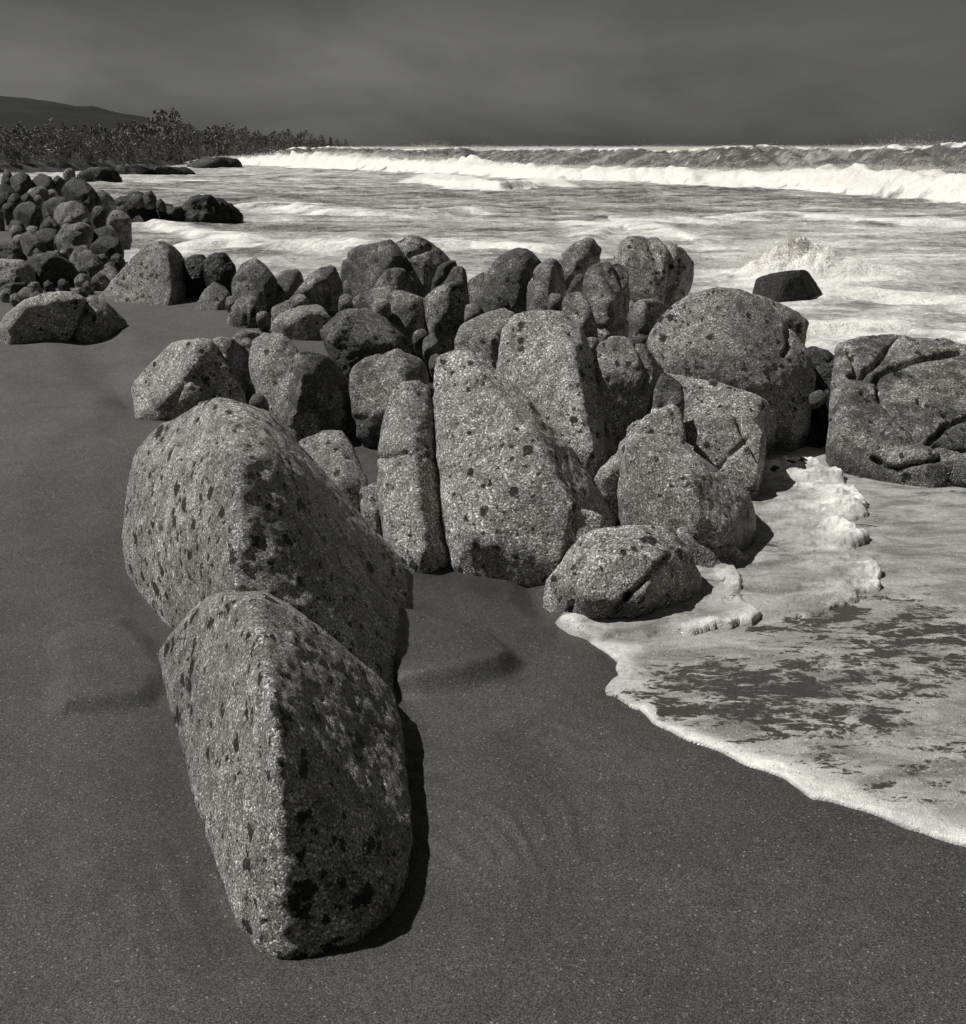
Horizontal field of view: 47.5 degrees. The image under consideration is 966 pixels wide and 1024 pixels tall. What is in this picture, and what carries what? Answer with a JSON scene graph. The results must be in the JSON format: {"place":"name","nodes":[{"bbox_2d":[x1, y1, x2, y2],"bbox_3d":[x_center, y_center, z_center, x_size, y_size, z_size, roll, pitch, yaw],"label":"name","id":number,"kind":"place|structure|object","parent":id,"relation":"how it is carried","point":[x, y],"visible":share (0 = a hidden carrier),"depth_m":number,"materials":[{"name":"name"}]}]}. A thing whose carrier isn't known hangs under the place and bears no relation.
{"place":"outdoors","nodes":[
{"label":"outdoors","id":0,"kind":"place"},
{"bbox_2d":[0,143,313,172],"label":"headland","id":1,"kind":"structure","parent":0,"point":[41,165],"depth_m":95.63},
{"bbox_2d":[0,107,353,164],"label":"woodland","id":2,"kind":"object","parent":1,"relation":"on","point":[170,136],"visible":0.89,"depth_m":129.35,"materials":[{"name":"grey plant"}]},
{"bbox_2d":[0,96,397,148],"bbox_3d":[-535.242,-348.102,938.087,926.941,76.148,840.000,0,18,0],"label":"hill","id":3,"kind":"structure","parent":0,"point":[29,114],"depth_m":811.39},
{"bbox_2d":[0,218,965,1023],"bbox_3d":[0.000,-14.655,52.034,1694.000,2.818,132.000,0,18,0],"label":"sand","id":4,"kind":"structure","parent":0,"point":[586,850],"depth_m":2.82,"materials":[{"name":"sand"}]},
{"bbox_2d":[0,184,16,209],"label":"boulder","id":5,"kind":"object","parent":4,"relation":"on","point":[6,191],"visible":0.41,"depth_m":20.80,"materials":[{"name":"stone"}]},
{"bbox_2d":[0,242,27,261],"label":"boulder","id":6,"kind":"object","parent":4,"relation":"on","point":[7,250],"visible":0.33,"depth_m":12.99,"materials":[{"name":"stone"}]},
{"bbox_2d":[0,259,35,286],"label":"boulder","id":7,"kind":"object","parent":4,"relation":"on","point":[23,270],"visible":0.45,"depth_m":11.53,"materials":[{"name":"stone"}]},
{"bbox_2d":[10,172,33,196],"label":"boulder","id":8,"kind":"object","parent":4,"relation":"on","point":[21,183],"visible":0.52,"depth_m":21.97,"materials":[{"name":"stone"}]},
{"bbox_2d":[13,201,42,229],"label":"boulder","id":9,"kind":"object","parent":4,"relation":"on","point":[27,213],"visible":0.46,"depth_m":17.43,"materials":[{"name":"stone"}]},
{"bbox_2d":[19,233,46,256],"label":"boulder","id":10,"kind":"object","parent":4,"relation":"on","point":[29,242],"visible":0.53,"depth_m":14.51,"materials":[{"name":"grey stone"}]},
{"bbox_2d":[27,186,49,220],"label":"boulder","id":11,"kind":"object","parent":4,"relation":"on","point":[42,192],"visible":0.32,"depth_m":20.66,"materials":[{"name":"grey stone"}]},
{"bbox_2d":[0,291,85,344],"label":"boulder","id":12,"kind":"object","parent":4,"relation":"on","point":[50,316],"visible":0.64,"depth_m":8.96,"materials":[{"name":"stone"}]},
{"bbox_2d":[32,173,53,189],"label":"boulder","id":13,"kind":"object","parent":4,"relation":"on","point":[43,180],"visible":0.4,"depth_m":22.17,"materials":[{"name":"stone"}]},
{"bbox_2d":[33,228,57,250],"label":"boulder","id":14,"kind":"object","parent":4,"relation":"on","point":[46,236],"visible":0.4,"depth_m":15.25,"materials":[{"name":"stone"}]},
{"bbox_2d":[26,252,79,286],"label":"boulder","id":15,"kind":"object","parent":4,"relation":"on","point":[54,269],"visible":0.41,"depth_m":11.84,"materials":[{"name":"stone"}]},
{"bbox_2d":[42,197,66,219],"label":"boulder","id":16,"kind":"object","parent":4,"relation":"on","point":[50,205],"visible":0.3,"depth_m":19.28,"materials":[{"name":"stone"}]},
{"bbox_2d":[53,201,92,227],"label":"boulder","id":17,"kind":"object","parent":4,"relation":"on","point":[77,211],"visible":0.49,"depth_m":17.41,"materials":[{"name":"grey stone"}]},
{"bbox_2d":[54,222,92,254],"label":"boulder","id":18,"kind":"object","parent":4,"relation":"on","point":[69,238],"visible":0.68,"depth_m":14.63,"materials":[{"name":"grey stone"}]},
{"bbox_2d":[61,177,96,229],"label":"boulder","id":19,"kind":"object","parent":4,"relation":"on","point":[81,191],"visible":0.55,"depth_m":19.09,"materials":[{"name":"stone"}]},
{"bbox_2d":[69,245,101,274],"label":"boulder","id":20,"kind":"object","parent":4,"relation":"on","point":[81,256],"visible":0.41,"depth_m":12.55,"materials":[{"name":"grey stone"}]},
{"bbox_2d":[85,260,100,283],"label":"stone","id":21,"kind":"object","parent":4,"relation":"on","point":[93,267],"visible":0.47,"depth_m":12.30,"materials":[{"name":"grey stone"}]},
{"bbox_2d":[71,296,126,342],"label":"boulder","id":22,"kind":"object","parent":4,"relation":"on","point":[99,320],"visible":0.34,"depth_m":9.18,"materials":[{"name":"grey stone"}]},
{"bbox_2d":[91,206,107,228],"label":"stone","id":23,"kind":"object","parent":4,"relation":"on","point":[99,214],"visible":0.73,"depth_m":18.56,"materials":[{"name":"stone"}]},
{"bbox_2d":[91,273,108,290],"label":"stone","id":24,"kind":"object","parent":4,"relation":"on","point":[99,281],"visible":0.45,"depth_m":11.52,"materials":[{"name":"grey stone"}]},
{"bbox_2d":[96,189,116,214],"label":"boulder","id":25,"kind":"object","parent":4,"relation":"on","point":[106,201],"visible":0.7,"depth_m":19.27,"materials":[{"name":"grey stone"}]},
{"bbox_2d":[89,236,123,261],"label":"boulder","id":26,"kind":"object","parent":4,"relation":"on","point":[109,247],"visible":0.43,"depth_m":13.37,"materials":[{"name":"stone"}]},
{"bbox_2d":[106,210,131,249],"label":"boulder","id":27,"kind":"object","parent":4,"relation":"on","point":[119,222],"visible":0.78,"depth_m":17.45,"materials":[{"name":"grey stone"}]},
{"bbox_2d":[98,241,187,305],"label":"boulder","id":28,"kind":"object","parent":4,"relation":"on","point":[152,273],"visible":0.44,"depth_m":10.80,"materials":[{"name":"stone"}]},
{"bbox_2d":[131,338,246,420],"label":"boulder","id":29,"kind":"object","parent":4,"relation":"on","point":[173,380],"visible":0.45,"depth_m":6.86,"materials":[{"name":"stone"}]},
{"bbox_2d":[183,254,205,297],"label":"stone","id":30,"kind":"object","parent":4,"relation":"on","point":[194,277],"visible":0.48,"depth_m":10.99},
{"bbox_2d":[195,282,230,309],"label":"stone","id":31,"kind":"object","parent":4,"relation":"on","point":[214,295],"visible":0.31,"depth_m":10.38,"materials":[{"name":"grey stone"}]},
{"bbox_2d":[202,252,235,295],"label":"stone","id":32,"kind":"object","parent":4,"relation":"on","point":[219,268],"visible":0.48,"depth_m":10.85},
{"bbox_2d":[211,336,250,398],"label":"boulder","id":33,"kind":"object","parent":4,"relation":"on","point":[233,353],"visible":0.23,"depth_m":7.18,"materials":[{"name":"grey stone"}]},
{"bbox_2d":[232,330,260,348],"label":"stone","id":34,"kind":"object","parent":4,"relation":"on","point":[244,338],"visible":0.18,"depth_m":8.66,"materials":[{"name":"grey stone"}]},
{"bbox_2d":[227,290,267,327],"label":"stone","id":35,"kind":"object","parent":4,"relation":"on","point":[245,310],"visible":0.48,"depth_m":9.46,"materials":[{"name":"grey stone"}]},
{"bbox_2d":[231,258,276,310],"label":"boulder","id":36,"kind":"object","parent":4,"relation":"on","point":[252,274],"visible":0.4,"depth_m":10.08,"materials":[{"name":"grey stone"}]},
{"bbox_2d":[249,393,268,410],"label":"stone","id":37,"kind":"object","parent":4,"relation":"on","point":[258,400],"visible":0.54,"depth_m":6.49,"materials":[{"name":"grey stone"}]},
{"bbox_2d":[256,311,270,330],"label":"stone","id":38,"kind":"object","parent":4,"relation":"on","point":[263,321],"visible":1,"depth_m":9.21,"materials":[{"name":"grey stone"}]},
{"bbox_2d":[122,397,408,690],"bbox_3d":[-0.828,0.135,4.214,1.137,1.126,1.765,-5,19,-14],"label":"boulder","id":39,"kind":"object","parent":4,"relation":"on","point":[224,494],"visible":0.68,"depth_m":3.81,"materials":[{"name":"stone"}]},
{"bbox_2d":[249,332,298,412],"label":"boulder","id":40,"kind":"object","parent":4,"relation":"on","point":[271,356],"visible":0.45,"depth_m":7.02,"materials":[{"name":"stone"}]},
{"bbox_2d":[268,300,292,326],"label":"stone","id":41,"kind":"object","parent":4,"relation":"on","point":[275,311],"visible":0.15,"depth_m":9.53,"materials":[{"name":"grey stone"}]},
{"bbox_2d":[157,590,412,959],"bbox_3d":[-0.542,0.610,3.224,0.656,0.836,1.722,-7,20,-21],"label":"boulder","id":42,"kind":"object","parent":4,"relation":"on","point":[287,719],"visible":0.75,"depth_m":2.67,"materials":[{"name":"stone"}]},
{"bbox_2d":[275,269,303,304],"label":"boulder","id":43,"kind":"object","parent":4,"relation":"on","point":[290,282],"visible":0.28,"depth_m":10.22,"materials":[{"name":"grey stone"}]},
{"bbox_2d":[271,304,330,339],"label":"boulder","id":44,"kind":"object","parent":4,"relation":"on","point":[306,322],"visible":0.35,"depth_m":8.92,"materials":[{"name":"stone"}]},
{"bbox_2d":[272,351,353,441],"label":"boulder","id":45,"kind":"object","parent":4,"relation":"on","point":[311,396],"visible":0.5,"depth_m":6.38,"materials":[{"name":"grey stone"}]},
{"bbox_2d":[289,265,343,316],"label":"boulder","id":46,"kind":"object","parent":4,"relation":"on","point":[322,287],"visible":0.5,"depth_m":9.86,"materials":[{"name":"grey stone"}]},
{"bbox_2d":[299,430,368,513],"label":"boulder","id":47,"kind":"object","parent":4,"relation":"on","point":[332,454],"visible":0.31,"depth_m":5.30,"materials":[{"name":"stone"}]},
{"bbox_2d":[320,308,410,388],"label":"boulder","id":48,"kind":"object","parent":4,"relation":"on","point":[351,338],"visible":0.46,"depth_m":7.07,"materials":[{"name":"grey stone"}]},
{"bbox_2d":[359,482,382,536],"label":"stone","id":49,"kind":"object","parent":4,"relation":"on","point":[369,504],"visible":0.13,"depth_m":5.07,"materials":[{"name":"stone"}]},
{"bbox_2d":[340,239,410,298],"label":"boulder","id":50,"kind":"object","parent":4,"relation":"on","point":[363,268],"visible":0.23,"depth_m":8.36,"materials":[{"name":"grey stone"}]},
{"bbox_2d":[349,349,428,448],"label":"boulder","id":51,"kind":"object","parent":4,"relation":"on","point":[375,380],"visible":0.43,"depth_m":6.28,"materials":[{"name":"grey stone"}]},
{"bbox_2d":[352,286,427,348],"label":"boulder","id":52,"kind":"object","parent":4,"relation":"on","point":[407,319],"visible":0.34,"depth_m":7.80,"materials":[{"name":"grey stone"}]},
{"bbox_2d":[374,298,390,320],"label":"stone","id":53,"kind":"object","parent":52,"relation":"on","point":[382,306],"visible":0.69,"depth_m":7.69,"materials":[{"name":"grey stone"}]},
{"bbox_2d":[374,267,416,294],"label":"boulder","id":54,"kind":"object","parent":4,"relation":"on","point":[396,278],"visible":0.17,"depth_m":8.15,"materials":[{"name":"grey stone"}]},
{"bbox_2d":[377,380,448,572],"bbox_3d":[-0.324,0.034,5.069,0.328,1.224,0.978,-4,19,-12],"label":"boulder","id":55,"kind":"object","parent":4,"relation":"on","point":[409,503],"visible":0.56,"depth_m":4.82,"materials":[{"name":"stone"}]},
{"bbox_2d":[412,329,428,354],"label":"stone","id":56,"kind":"object","parent":4,"relation":"on","point":[419,335],"visible":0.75,"depth_m":7.56,"materials":[{"name":"grey stone"}]},
{"bbox_2d":[396,235,449,297],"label":"boulder","id":57,"kind":"object","parent":4,"relation":"on","point":[426,258],"visible":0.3,"depth_m":8.41,"materials":[{"name":"grey stone"}]},
{"bbox_2d":[422,335,439,361],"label":"stone","id":58,"kind":"object","parent":4,"relation":"on","point":[430,345],"visible":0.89,"depth_m":7.37,"materials":[{"name":"grey stone"}]},
{"bbox_2d":[424,281,469,354],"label":"boulder","id":59,"kind":"object","parent":4,"relation":"on","point":[445,305],"visible":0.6,"depth_m":7.63,"materials":[{"name":"grey stone"}]},
{"bbox_2d":[431,260,468,293],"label":"boulder","id":60,"kind":"object","parent":4,"relation":"on","point":[449,271],"visible":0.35,"depth_m":8.07,"materials":[{"name":"grey stone"}]},
{"bbox_2d":[464,303,483,322],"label":"stone","id":61,"kind":"object","parent":4,"relation":"on","point":[472,310],"visible":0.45,"depth_m":7.44,"materials":[{"name":"grey stone"}]},
{"bbox_2d":[467,272,483,303],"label":"stone","id":62,"kind":"object","parent":4,"relation":"on","point":[475,284],"visible":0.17,"depth_m":8.34,"materials":[{"name":"grey stone"}]},
{"bbox_2d":[454,308,514,368],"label":"boulder","id":63,"kind":"object","parent":4,"relation":"on","point":[479,336],"visible":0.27,"depth_m":6.83,"materials":[{"name":"stone"}]},
{"bbox_2d":[474,294,512,312],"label":"stone","id":64,"kind":"object","parent":4,"relation":"on","point":[488,303],"visible":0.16,"depth_m":7.53,"materials":[{"name":"stone"}]},
{"bbox_2d":[484,247,541,313],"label":"boulder","id":65,"kind":"object","parent":4,"relation":"on","point":[508,275],"visible":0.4,"depth_m":8.11,"materials":[{"name":"grey stone"}]},
{"bbox_2d":[433,350,615,586],"bbox_3d":[0.200,-0.043,5.189,0.865,1.392,1.488,0,18,0],"label":"boulder","id":66,"kind":"object","parent":4,"relation":"on","point":[517,487],"visible":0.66,"depth_m":4.67,"materials":[{"name":"stone"}]},
{"bbox_2d":[526,258,565,310],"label":"boulder","id":67,"kind":"object","parent":4,"relation":"on","point":[546,280],"visible":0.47,"depth_m":7.90,"materials":[{"name":"grey stone"}]},
{"bbox_2d":[547,293,562,310],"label":"stone","id":68,"kind":"object","parent":4,"relation":"on","point":[555,300],"visible":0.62,"depth_m":7.37,"materials":[{"name":"grey stone"}]},
{"bbox_2d":[496,310,615,478],"bbox_3d":[0.427,-0.450,6.129,0.716,1.322,1.350,0,18,0],"label":"boulder","id":69,"kind":"object","parent":4,"relation":"on","point":[545,365],"visible":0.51,"depth_m":5.77,"materials":[{"name":"stone"}]},
{"bbox_2d":[557,237,601,295],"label":"boulder","id":70,"kind":"object","parent":4,"relation":"on","point":[576,260],"visible":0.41,"depth_m":10.32,"materials":[{"name":"grey stone"}]},
{"bbox_2d":[562,292,597,338],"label":"boulder","id":71,"kind":"object","parent":4,"relation":"on","point":[576,306],"visible":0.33,"depth_m":6.79,"materials":[{"name":"grey stone"}]},
{"bbox_2d":[568,509,610,549],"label":"stone","id":72,"kind":"object","parent":4,"relation":"on","point":[586,521],"visible":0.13,"depth_m":4.55,"materials":[{"name":"stone"}]},
{"bbox_2d":[583,261,629,342],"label":"boulder","id":73,"kind":"object","parent":4,"relation":"on","point":[606,291],"visible":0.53,"depth_m":7.21,"materials":[{"name":"grey stone"}]},
{"bbox_2d":[594,453,620,525],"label":"stone","id":74,"kind":"object","parent":4,"relation":"on","point":[606,478],"visible":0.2,"depth_m":5.02,"materials":[{"name":"stone"}]},
{"bbox_2d":[543,525,702,618],"bbox_3d":[0.587,0.430,4.535,0.710,0.854,0.827,0,18,0],"label":"boulder","id":75,"kind":"object","parent":4,"relation":"on","point":[627,571],"visible":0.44,"depth_m":4.19,"materials":[{"name":"stone"}]},
{"bbox_2d":[593,336,663,452],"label":"boulder","id":76,"kind":"object","parent":4,"relation":"on","point":[629,372],"visible":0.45,"depth_m":5.92,"materials":[{"name":"stone"}]},
{"bbox_2d":[613,236,668,305],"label":"boulder","id":77,"kind":"object","parent":4,"relation":"on","point":[643,261],"visible":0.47,"depth_m":9.83,"materials":[{"name":"stone"}]},
{"bbox_2d":[627,298,667,349],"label":"boulder","id":78,"kind":"object","parent":4,"relation":"on","point":[644,315],"visible":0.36,"depth_m":8.85,"materials":[{"name":"grey stone"}]},
{"bbox_2d":[618,404,685,448],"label":"boulder","id":79,"kind":"object","parent":4,"relation":"on","point":[668,420],"visible":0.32,"depth_m":5.45,"materials":[{"name":"stone"}]},
{"bbox_2d":[652,373,684,416],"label":"stone","id":80,"kind":"object","parent":4,"relation":"on","point":[667,387],"visible":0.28,"depth_m":5.84,"materials":[{"name":"grey stone"}]},
{"bbox_2d":[663,242,693,307],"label":"boulder","id":81,"kind":"object","parent":4,"relation":"on","point":[680,276],"visible":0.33,"depth_m":10.00,"materials":[{"name":"stone"}]},
{"bbox_2d":[617,433,755,551],"bbox_3d":[0.943,0.089,5.177,0.658,0.996,1.097,3,19,10],"label":"boulder","id":82,"kind":"object","parent":4,"relation":"on","point":[670,483],"visible":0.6,"depth_m":4.78,"materials":[{"name":"stone"}]},
{"bbox_2d":[676,527,750,567],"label":"boulder","id":83,"kind":"object","parent":4,"relation":"on","point":[704,555],"visible":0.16,"depth_m":4.63,"materials":[{"name":"stone"}]},
{"bbox_2d":[667,373,776,457],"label":"boulder","id":84,"kind":"object","parent":4,"relation":"on","point":[703,398],"visible":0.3,"depth_m":6.01,"materials":[{"name":"stone"}]},
{"bbox_2d":[684,414,766,500],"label":"boulder","id":85,"kind":"object","parent":4,"relation":"on","point":[733,447],"visible":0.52,"depth_m":5.61,"materials":[{"name":"stone"}]},
{"bbox_2d":[646,287,815,451],"bbox_3d":[1.568,-0.820,6.999,1.030,1.242,1.411,5,19,13],"label":"boulder","id":86,"kind":"object","parent":4,"relation":"on","point":[741,339],"visible":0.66,"depth_m":6.43,"materials":[{"name":"stone"}]},
{"bbox_2d":[805,389,829,447],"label":"boulder","id":87,"kind":"object","parent":4,"relation":"on","point":[817,435],"visible":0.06,"depth_m":6.55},
{"bbox_2d":[807,346,833,390],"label":"boulder","id":88,"kind":"object","parent":4,"relation":"on","point":[823,360],"visible":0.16,"depth_m":6.85,"materials":[{"name":"stone"}]},
{"bbox_2d":[825,334,965,487],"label":"boulder","id":89,"kind":"object","parent":4,"relation":"on","point":[898,416],"visible":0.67,"depth_m":6.16,"materials":[{"name":"grey stone"}]},
{"bbox_2d":[878,335,922,362],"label":"boulder","id":90,"kind":"object","parent":4,"relation":"on","point":[906,342],"visible":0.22,"depth_m":6.74,"materials":[{"name":"stone"}]},
{"bbox_2d":[934,448,965,487],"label":"boulder","id":91,"kind":"object","parent":4,"relation":"on","point":[957,476],"visible":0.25,"depth_m":5.80,"materials":[{"name":"grey stone"}]},
{"bbox_2d":[0,142,965,412],"bbox_3d":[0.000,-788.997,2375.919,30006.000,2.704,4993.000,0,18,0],"label":"sea","id":92,"kind":"structure","parent":0,"point":[306,212],"depth_m":34.31,"materials":[{"name":"liquid"}]},
{"bbox_2d":[76,166,122,182],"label":"reef rock","id":93,"kind":"object","parent":92,"relation":"in","point":[99,173],"visible":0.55,"depth_m":66.28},
{"bbox_2d":[114,191,158,221],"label":"reef rock","id":94,"kind":"object","parent":92,"relation":"in","point":[124,204],"visible":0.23,"depth_m":29.30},
{"bbox_2d":[143,191,156,209],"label":"stone","id":95,"kind":"object","parent":94,"relation":"on","point":[149,200],"visible":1,"depth_m":29.08,"materials":[{"name":"stone"}]},
{"bbox_2d":[115,163,195,174],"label":"reef rock","id":96,"kind":"object","parent":92,"relation":"in","point":[140,169],"visible":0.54,"depth_m":80.53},
{"bbox_2d":[154,203,183,221],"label":"reef rock","id":97,"kind":"object","parent":92,"relation":"in","point":[171,213],"visible":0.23,"depth_m":29.39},
{"bbox_2d":[179,194,243,223],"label":"reef rock","id":98,"kind":"object","parent":92,"relation":"in","point":[209,208],"visible":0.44,"depth_m":29.40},
{"bbox_2d":[186,157,241,167],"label":"reef rock","id":99,"kind":"object","parent":92,"relation":"in","point":[218,162],"visible":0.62,"depth_m":110.18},
{"bbox_2d":[201,133,965,176],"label":"spray","id":100,"kind":"object","parent":92,"relation":"on","point":[563,165],"visible":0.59,"depth_m":86.61,"materials":[{"name":"liquid"}]},
{"bbox_2d":[753,294,808,344],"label":"boulder","id":101,"kind":"object","parent":92,"relation":"on","point":[796,323],"visible":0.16,"depth_m":8.55,"materials":[{"name":"stone"}]},
{"bbox_2d":[752,270,821,301],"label":"rock","id":102,"kind":"object","parent":92,"relation":"in","point":[790,285],"visible":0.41,"depth_m":14.94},
{"bbox_2d":[695,203,886,273],"bbox_3d":[4.991,-4.499,17.694,3.327,1.184,1.662,0,18,0],"label":"splash","id":103,"kind":"object","parent":92,"relation":"on","point":[778,242],"visible":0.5,"depth_m":17.66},
{"bbox_2d":[0,0,965,146],"label":"sky","id":104,"kind":"structure","parent":0,"point":[375,73],"materials":[{"name":"grey"}]},
{"bbox_2d":[555,446,965,846],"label":"swash water","id":105,"kind":"structure","parent":0,"point":[814,648],"depth_m":3.90,"materials":[{"name":"liquid"}]},
{"bbox_2d":[808,390,827,408],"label":"stone","id":106,"kind":"object","parent":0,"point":[817,399],"visible":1,"depth_m":6.42,"materials":[{"name":"grey stone"}]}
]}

